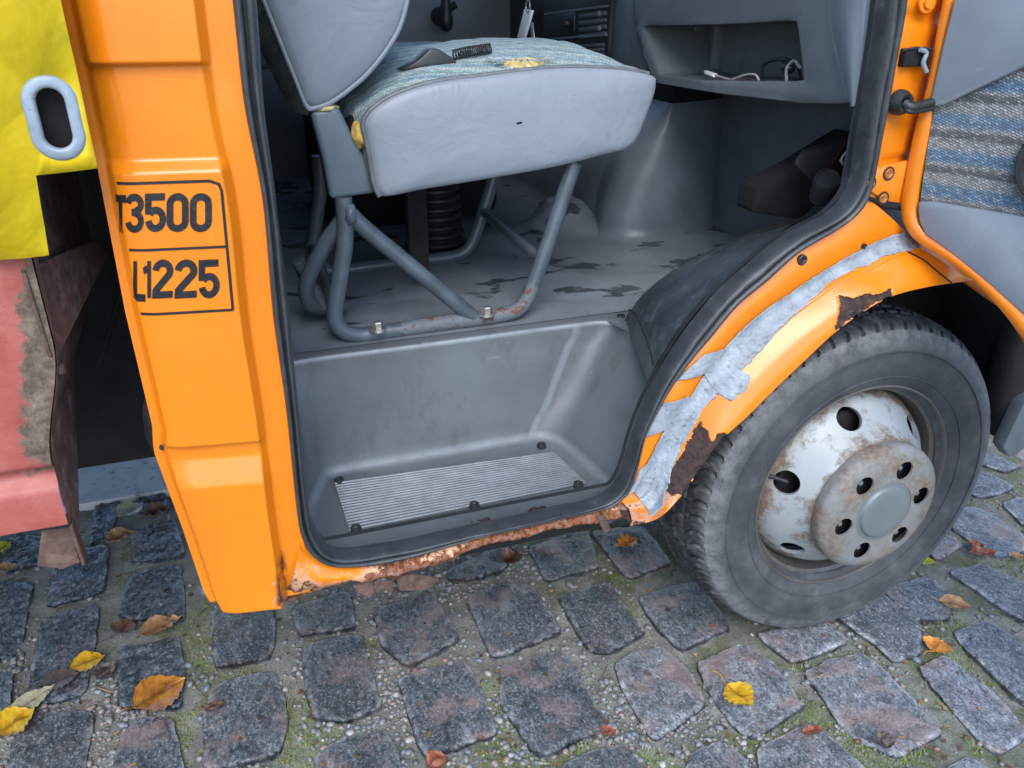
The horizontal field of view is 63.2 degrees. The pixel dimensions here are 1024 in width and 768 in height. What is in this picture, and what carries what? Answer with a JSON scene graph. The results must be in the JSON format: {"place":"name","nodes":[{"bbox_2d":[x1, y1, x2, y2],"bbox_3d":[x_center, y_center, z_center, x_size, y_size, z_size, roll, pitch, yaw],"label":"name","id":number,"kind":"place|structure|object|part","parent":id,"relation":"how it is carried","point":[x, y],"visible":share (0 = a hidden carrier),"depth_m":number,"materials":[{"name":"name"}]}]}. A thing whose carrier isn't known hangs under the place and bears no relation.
{"place":"outdoors","nodes":[
{"label":"outdoors","id":0,"kind":"place"},
{"bbox_2d":[58,457,169,512],"bbox_3d":[-7.025,-7.360,18.463,60.000,0.062,37.910,-9,27,-18],"label":"concrete strip","id":1,"kind":"object","parent":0,"point":[128,481],"depth_m":2.25,"materials":[{"name":"grey concrete"}]},
{"bbox_2d":[0,434,1023,767],"bbox_3d":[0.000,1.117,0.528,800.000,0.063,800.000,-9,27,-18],"label":"pavement","id":2,"kind":"structure","parent":0,"point":[554,714],"depth_m":1.68,"materials":[{"name":"stone"}]},
{"bbox_2d":[0,541,10,551],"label":"fallen leaf","id":3,"kind":"object","parent":2,"relation":"on","point":[5,545],"visible":1,"depth_m":2.00,"materials":[{"name":"green plant"}]},
{"bbox_2d":[0,562,17,574],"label":"fallen leaf","id":4,"kind":"object","parent":2,"relation":"on","point":[5,567],"visible":1,"depth_m":1.93,"materials":[{"name":"brown plant"}]},
{"bbox_2d":[0,706,34,736],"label":"fallen leaf","id":5,"kind":"object","parent":2,"relation":"on","point":[14,719],"visible":1,"depth_m":1.52,"materials":[{"name":"yellow plant"}]},
{"bbox_2d":[9,684,53,708],"bbox_3d":[-0.912,0.600,1.558,0.048,0.010,0.113,21,36,29],"label":"fallen leaf","id":6,"kind":"object","parent":2,"relation":"on","point":[32,699],"visible":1,"depth_m":1.57,"materials":[{"name":"beige plant"}]},
{"bbox_2d":[39,668,77,691],"bbox_3d":[-0.883,0.574,1.613,0.061,0.011,0.061,5,26,11],"label":"fallen leaf","id":7,"kind":"object","parent":2,"relation":"on","point":[60,678],"visible":1,"depth_m":1.62,"materials":[{"name":"plant"}]},
{"bbox_2d":[70,651,104,671],"bbox_3d":[-0.850,0.552,1.657,0.054,0.010,0.054,5,26,11],"label":"fallen leaf","id":8,"kind":"object","parent":2,"relation":"on","point":[84,660],"visible":1,"depth_m":1.66,"materials":[{"name":"yellow plant"}]},
{"bbox_2d":[90,660,114,678],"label":"fallen leaf","id":9,"kind":"object","parent":2,"relation":"on","point":[104,670],"visible":1,"depth_m":1.64,"materials":[{"name":"brown plant"}]},
{"bbox_2d":[91,619,135,653],"bbox_3d":[-0.833,0.520,1.724,0.055,0.013,0.106,18,31,33],"label":"fallen leaf","id":10,"kind":"object","parent":2,"relation":"on","point":[121,626],"visible":1,"depth_m":1.75,"materials":[{"name":"brown plant"}]},
{"bbox_2d":[105,527,135,542],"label":"fallen leaf","id":11,"kind":"object","parent":2,"relation":"on","point":[117,534],"visible":1,"depth_m":2.04,"materials":[{"name":"brown plant"}]},
{"bbox_2d":[108,501,142,518],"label":"fallen leaf","id":12,"kind":"object","parent":2,"relation":"on","point":[126,508],"visible":1,"depth_m":2.15,"materials":[{"name":"grey plant"}]},
{"bbox_2d":[119,675,184,712],"bbox_3d":[-0.679,0.588,1.579,0.099,0.012,0.092,0,25,0],"label":"fallen leaf","id":13,"kind":"object","parent":2,"relation":"on","point":[154,693],"visible":1,"depth_m":1.58,"materials":[{"name":"orange plant"}]},
{"bbox_2d":[143,502,169,516],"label":"fallen leaf","id":14,"kind":"object","parent":2,"relation":"on","point":[153,509],"visible":1,"depth_m":2.13,"materials":[{"name":"brown plant"}]},
{"bbox_2d":[139,614,180,635],"bbox_3d":[-0.741,0.505,1.742,0.066,0.023,0.067,3,25,6],"label":"fallen leaf","id":15,"kind":"object","parent":2,"relation":"on","point":[154,624],"visible":1,"depth_m":1.75,"materials":[{"name":"brown plant"}]},
{"bbox_2d":[198,700,224,711],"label":"fallen leaf","id":16,"kind":"object","parent":2,"relation":"on","point":[213,706],"visible":1,"depth_m":1.56,"materials":[{"name":"brown plant"}]},
{"bbox_2d":[426,750,446,767],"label":"fallen leaf","id":17,"kind":"object","parent":2,"relation":"on","point":[435,759],"visible":1,"depth_m":1.45,"materials":[{"name":"orange plant"}]},
{"bbox_2d":[500,547,521,563],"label":"fallen leaf","id":18,"kind":"object","parent":2,"relation":"on","point":[508,555],"visible":1,"depth_m":1.96,"materials":[{"name":"brown plant"}]},
{"bbox_2d":[0,0,1023,626],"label":"truck","id":19,"kind":"object","parent":2,"relation":"on","point":[304,298],"visible":0.99,"depth_m":1.41,"materials":[{"name":"metal"}]},
{"bbox_2d":[0,0,97,259],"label":"tarpaulin","id":20,"kind":"object","parent":19,"relation":"attached to","point":[36,54],"visible":1,"depth_m":0.84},
{"bbox_3d":[-0.294,-1.010,2.761,1.300,0.700,0.163,-9,27,-18],"label":"driver door","id":21,"kind":"part","parent":19,"relation":"part of","materials":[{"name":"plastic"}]},
{"bbox_2d":[452,43,491,59],"bbox_3d":[-0.070,-0.570,1.427,0.078,0.026,0.022,-14,29,-27],"label":"coiled cord","id":22,"kind":"object","parent":19,"relation":"on","point":[477,50],"visible":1,"depth_m":1.42,"materials":[{"name":"plastic"}]},
{"bbox_2d":[517,0,534,37],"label":"ignition key","id":23,"kind":"object","parent":19,"relation":"hanging from","point":[526,23],"visible":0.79,"depth_m":1.84,"materials":[{"name":"metal"}]},
{"bbox_2d":[704,70,759,80],"bbox_3d":[0.442,-0.622,1.675,0.012,0.020,0.196,-9,27,-18],"label":"loose cable","id":24,"kind":"object","parent":19,"relation":"on","point":[713,74],"visible":1,"depth_m":1.66,"materials":[{"name":"white plastic"}]},
{"bbox_2d":[760,57,801,80],"bbox_3d":[0.504,-0.591,1.569,0.040,0.046,0.158,-6,26,-12],"label":"cable bundle","id":25,"kind":"object","parent":19,"relation":"on","point":[788,66],"visible":1,"depth_m":1.55,"materials":[{"name":"plastic"}]},
{"bbox_3d":[0.914,-0.382,0.970,0.093,1.405,0.813,-22,33,-39],"label":"door","id":26,"kind":"part","parent":19,"relation":"part of","materials":[{"name":"orange paint"}]},
{"bbox_2d":[0,511,1023,767],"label":"leaf litter","id":27,"kind":"object","parent":2,"relation":"on","point":[708,743],"visible":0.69,"depth_m":1.58,"materials":[{"name":"brown plant"}]},
{"bbox_2d":[118,480,1023,767],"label":"moss","id":28,"kind":"object","parent":2,"relation":"on","point":[656,764],"visible":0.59,"depth_m":1.55,"materials":[{"name":"green plant"}]},
{"bbox_2d":[595,724,615,736],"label":"fallen leaf","id":29,"kind":"object","parent":2,"relation":"on","point":[607,730],"visible":1,"depth_m":1.50,"materials":[{"name":"orange plant"}]},
{"bbox_2d":[614,534,637,546],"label":"fallen leaf","id":30,"kind":"object","parent":2,"relation":"on","point":[627,540],"visible":1,"depth_m":2.02,"materials":[{"name":"orange plant"}]},
{"bbox_2d":[283,617,985,767],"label":"grass","id":31,"kind":"structure","parent":2,"relation":"on","point":[579,752],"depth_m":1.49,"materials":[{"name":"green plant"}]},
{"bbox_2d":[714,671,753,705],"bbox_3d":[0.420,0.583,1.593,0.075,0.010,0.102,-15,31,-37],"label":"fallen leaf","id":32,"kind":"object","parent":2,"relation":"on","point":[739,692],"visible":1,"depth_m":1.59,"materials":[{"name":"yellow plant"}]},
{"bbox_2d":[801,725,823,734],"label":"fallen leaf","id":33,"kind":"object","parent":2,"relation":"on","point":[810,729],"visible":1,"depth_m":1.51,"materials":[{"name":"orange plant"}]},
{"bbox_2d":[872,731,895,747],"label":"fallen leaf","id":34,"kind":"object","parent":2,"relation":"on","point":[885,740],"visible":1,"depth_m":1.48,"materials":[{"name":"grey plant"}]},
{"bbox_2d":[923,557,934,564],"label":"fallen leaf","id":35,"kind":"object","parent":2,"relation":"on","point":[928,560],"visible":0.48,"depth_m":1.95,"materials":[{"name":"green plant"}]},
{"bbox_2d":[922,636,952,654],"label":"fallen leaf","id":36,"kind":"object","parent":2,"relation":"on","point":[934,644],"visible":1,"depth_m":1.70,"materials":[{"name":"orange plant"}]},
{"bbox_2d":[928,594,970,609],"bbox_3d":[0.955,0.476,1.813,0.091,0.014,0.048,8,29,8],"label":"fallen leaf","id":37,"kind":"object","parent":2,"relation":"on","point":[952,601],"visible":1,"depth_m":1.82,"materials":[{"name":"brown plant"}]},
{"bbox_2d":[969,539,983,546],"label":"fallen leaf","id":38,"kind":"object","parent":2,"relation":"on","point":[973,542],"visible":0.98,"depth_m":2.01,"materials":[{"name":"red plant"}]},
{"bbox_2d":[970,545,995,556],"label":"fallen leaf","id":39,"kind":"object","parent":2,"relation":"on","point":[979,550],"visible":1,"depth_m":1.98,"materials":[{"name":"red plant"}]},
{"bbox_2d":[1009,552,1023,559],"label":"fallen leaf","id":40,"kind":"object","parent":2,"relation":"on","point":[1015,555],"visible":1,"depth_m":1.97,"materials":[{"name":"orange plant"}]},
{"bbox_2d":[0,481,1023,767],"bbox_3d":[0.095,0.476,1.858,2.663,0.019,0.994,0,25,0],"label":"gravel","id":41,"kind":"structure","parent":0,"point":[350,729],"depth_m":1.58,"materials":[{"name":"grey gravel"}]}
]}

